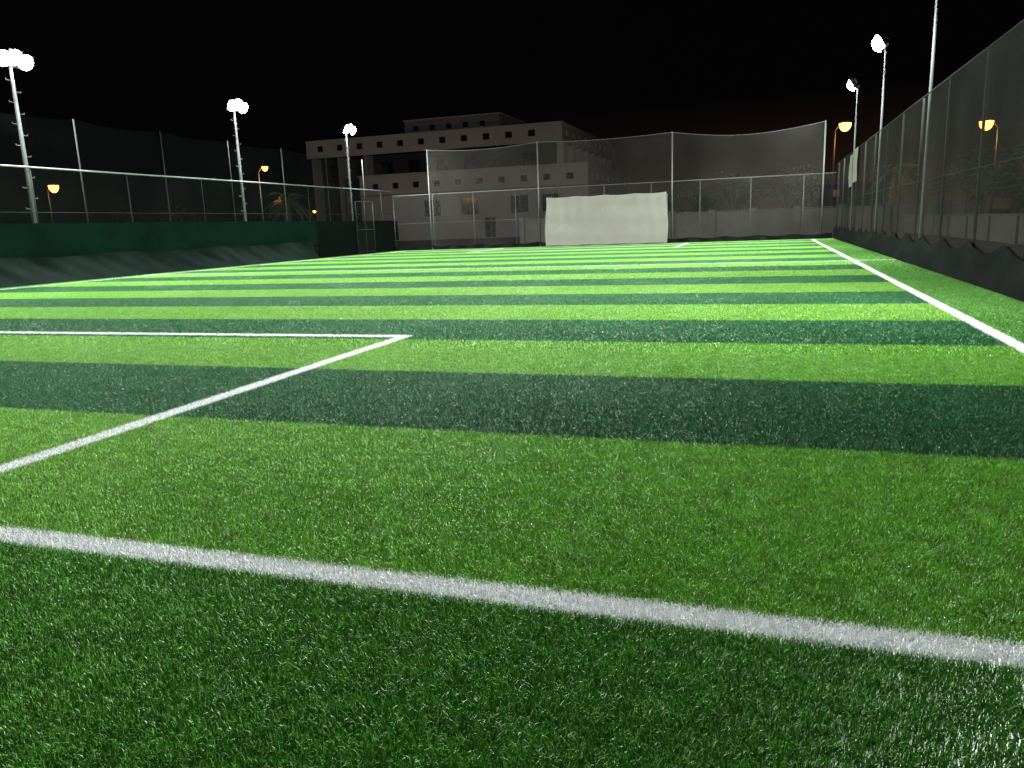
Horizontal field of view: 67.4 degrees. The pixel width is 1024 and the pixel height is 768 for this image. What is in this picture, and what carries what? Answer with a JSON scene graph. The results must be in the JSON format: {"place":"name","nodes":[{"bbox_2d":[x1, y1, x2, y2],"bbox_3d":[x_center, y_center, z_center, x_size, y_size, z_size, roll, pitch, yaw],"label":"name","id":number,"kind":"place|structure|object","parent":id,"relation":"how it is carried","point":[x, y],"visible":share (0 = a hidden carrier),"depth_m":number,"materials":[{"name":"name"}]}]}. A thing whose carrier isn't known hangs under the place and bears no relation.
{"place":"outdoors","nodes":[
{"label":"outdoors","id":0,"kind":"place"},
{"bbox_2d":[112,209,242,222],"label":"flat roofed house","id":1,"kind":"structure","parent":0,"point":[135,215],"depth_m":146.12,"materials":[{"name":"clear glass"}]},
{"bbox_2d":[312,142,611,239],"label":"walls","id":2,"kind":"structure","parent":0,"point":[406,163],"depth_m":108.64,"materials":[{"name":"concrete"}]},
{"bbox_2d":[306,121,615,160],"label":"storey","id":3,"kind":"object","parent":2,"relation":"on","point":[487,137],"visible":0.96,"depth_m":104.34,"materials":[{"name":"white concrete"}]},
{"bbox_2d":[402,112,527,132],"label":"penthouse","id":4,"kind":"object","parent":3,"relation":"on","point":[459,122],"visible":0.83,"depth_m":111.00,"materials":[{"name":"white concrete"}]},
{"bbox_2d":[0,0,1023,231],"label":"sky","id":5,"kind":"structure","parent":0,"point":[303,70],"materials":[{"name":"black"}]},
{"bbox_2d":[313,209,1022,259],"bbox_3d":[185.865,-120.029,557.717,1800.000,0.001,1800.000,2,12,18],"label":"ground","id":6,"kind":"structure","parent":0,"point":[417,243],"depth_m":54.06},
{"bbox_2d":[0,48,37,222],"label":"floodlight mast","id":7,"kind":"object","parent":6,"relation":"on","point":[9,58],"visible":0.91,"depth_m":26.59,"materials":[{"name":"metal"}]},
{"bbox_2d":[47,184,59,222],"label":"street lamp","id":8,"kind":"object","parent":6,"relation":"on","point":[54,187],"visible":0.66,"depth_m":86.35,"materials":[{"name":"paint"}]},
{"bbox_2d":[0,113,395,287],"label":"chain link fence","id":9,"kind":"object","parent":6,"relation":"on","point":[37,253],"visible":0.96,"depth_m":32.12,"materials":[{"name":"metal"}]},
{"bbox_2d":[226,99,247,220],"bbox_3d":[-13.331,-9.964,38.117,0.671,7.905,1.400,2,12,18],"label":"floodlight mast","id":10,"kind":"object","parent":6,"relation":"on","point":[236,105],"visible":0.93,"depth_m":37.63,"materials":[{"name":"metal"}]},
{"bbox_2d":[258,165,267,220],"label":"street lamp","id":11,"kind":"object","parent":6,"relation":"on","point":[265,168],"visible":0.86,"depth_m":76.96,"materials":[{"name":"paint"}]},
{"bbox_2d":[268,193,314,220],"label":"palm tree","id":12,"kind":"object","parent":6,"relation":"on","point":[292,205],"visible":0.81,"depth_m":72.71,"materials":[{"name":"green plant"}]},
{"bbox_2d":[341,123,355,220],"bbox_3d":[-10.005,-12.130,48.063,0.692,7.905,1.411,2,12,18],"label":"floodlight mast","id":13,"kind":"object","parent":6,"relation":"on","point":[349,128],"visible":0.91,"depth_m":47.56,"materials":[{"name":"metal"}]},
{"bbox_2d":[354,201,375,254],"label":"fence gate","id":14,"kind":"structure","parent":6,"relation":"on","point":[365,229],"depth_m":47.89,"materials":[{"name":"metal"}]},
{"bbox_2d":[358,162,627,240],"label":"wing","id":15,"kind":"structure","parent":6,"relation":"on","point":[400,184],"depth_m":100.36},
{"bbox_2d":[0,238,1023,767],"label":"artificial grass pitch","id":16,"kind":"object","parent":6,"relation":"on","point":[726,504],"visible":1,"depth_m":3.66,"materials":[{"name":"green plastic"}]},
{"bbox_2d":[545,192,667,246],"bbox_3d":[5.739,-10.037,47.075,7.620,3.040,0.772,2,12,18],"label":"white tarpaulin screen","id":17,"kind":"object","parent":16,"relation":"on","point":[635,218],"visible":1,"depth_m":46.72,"materials":[{"name":"fabric"}]},
{"bbox_2d":[395,120,831,250],"bbox_3d":[5.034,-11.820,47.332,27.500,6.480,0.309,2,12,18],"label":"ball stop net","id":18,"kind":"object","parent":6,"relation":"on","point":[820,235],"visible":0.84,"depth_m":46.16,"materials":[{"name":"fabric"}]},
{"bbox_2d":[393,172,835,246],"bbox_3d":[5.179,-10.554,48.097,27.828,3.684,0.108,2,12,18],"label":"chain link fence","id":19,"kind":"object","parent":6,"relation":"on","point":[419,224],"visible":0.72,"depth_m":47.06,"materials":[{"name":"metal"}]},
{"bbox_2d":[666,181,707,213],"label":"broadleaf tree","id":20,"kind":"object","parent":6,"relation":"on","point":[688,208],"visible":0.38,"depth_m":75.79,"materials":[{"name":"green plant"}]},
{"bbox_2d":[706,172,758,211],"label":"broadleaf tree","id":21,"kind":"object","parent":6,"relation":"on","point":[745,188],"visible":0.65,"depth_m":65.02,"materials":[{"name":"green plant"}]},
{"bbox_2d":[749,162,819,208],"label":"broadleaf tree","id":22,"kind":"object","parent":6,"relation":"on","point":[789,195],"visible":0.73,"depth_m":65.97,"materials":[{"name":"green plant"}]},
{"bbox_2d":[830,121,851,205],"bbox_3d":[24.847,-15.656,58.271,1.340,8.135,0.720,2,12,18],"label":"street lamp","id":23,"kind":"object","parent":6,"relation":"on","point":[844,126],"visible":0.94,"depth_m":57.78,"materials":[{"name":"metal"}]},
{"bbox_2d":[847,78,858,230],"bbox_3d":[16.943,-11.122,38.439,0.666,7.805,1.182,2,12,18],"label":"floodlight mast","id":24,"kind":"object","parent":6,"relation":"on","point":[852,84],"visible":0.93,"depth_m":37.92,"materials":[{"name":"metal"}]},
{"bbox_2d":[872,33,888,233],"bbox_3d":[13.952,-9.157,29.413,0.633,7.804,1.158,2,12,18],"label":"floodlight mast","id":25,"kind":"object","parent":6,"relation":"on","point":[880,42],"visible":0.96,"depth_m":28.95,"materials":[{"name":"metal"}]},
{"bbox_2d":[865,163,917,202],"bbox_3d":[31.359,-15.494,63.562,4.471,5.232,4.212,2,12,18],"label":"palm tree","id":26,"kind":"object","parent":6,"relation":"on","point":[892,172],"visible":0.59,"depth_m":63.28,"materials":[{"name":"green plant"}]},
{"bbox_2d":[918,0,937,238],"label":"floodlight mast","id":27,"kind":"object","parent":6,"relation":"on","point":[932,70],"visible":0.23,"depth_m":20.39,"materials":[{"name":"metal"}]},
{"bbox_2d":[833,19,1023,301],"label":"chain link fence","id":28,"kind":"object","parent":6,"relation":"on","point":[1000,270],"visible":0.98,"depth_m":15.93,"materials":[{"name":"metal"}]},
{"bbox_2d":[936,142,1023,213],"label":"broadleaf tree","id":29,"kind":"object","parent":6,"relation":"on","point":[975,171],"visible":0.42,"depth_m":48.83,"materials":[{"name":"green plant"}]},
{"bbox_2d":[979,118,998,212],"bbox_3d":[36.011,-15.997,58.351,1.515,7.945,0.816,2,12,18],"label":"street lamp","id":30,"kind":"object","parent":6,"relation":"on","point":[996,148],"visible":0.44,"depth_m":57.68,"materials":[{"name":"metal"}]},
{"bbox_2d":[982,142,1023,210],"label":"broadleaf tree","id":31,"kind":"object","parent":6,"relation":"on","point":[999,179],"visible":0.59,"depth_m":39.48,"materials":[{"name":"green plant"}]},
{"bbox_2d":[986,149,1023,212],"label":"broadleaf tree","id":32,"kind":"object","parent":6,"relation":"on","point":[1010,190],"visible":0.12,"depth_m":63.38,"materials":[{"name":"green plant"}]},
{"bbox_2d":[667,191,741,212],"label":"flat roofed house","id":33,"kind":"structure","parent":0,"point":[712,206],"depth_m":111.97,"materials":[{"name":"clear glass"}]},
{"bbox_2d":[519,198,989,242],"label":"wall","id":34,"kind":"structure","parent":0,"point":[752,224],"depth_m":56.45,"materials":[{"name":"grey concrete"}]},
{"bbox_2d":[786,180,886,208],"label":"flat roofed house","id":35,"kind":"structure","parent":0,"point":[835,192],"depth_m":126.10,"materials":[{"name":"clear glass"}]},
{"bbox_2d":[904,213,1023,244],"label":"wall","id":36,"kind":"structure","parent":0,"point":[997,221],"depth_m":34.47,"materials":[{"name":"grey concrete"}]},
{"bbox_2d":[1010,179,1023,212],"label":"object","id":37,"kind":"structure","parent":0,"point":[1014,210],"depth_m":91.96,"materials":[{"name":"clear plant"}]}
]}

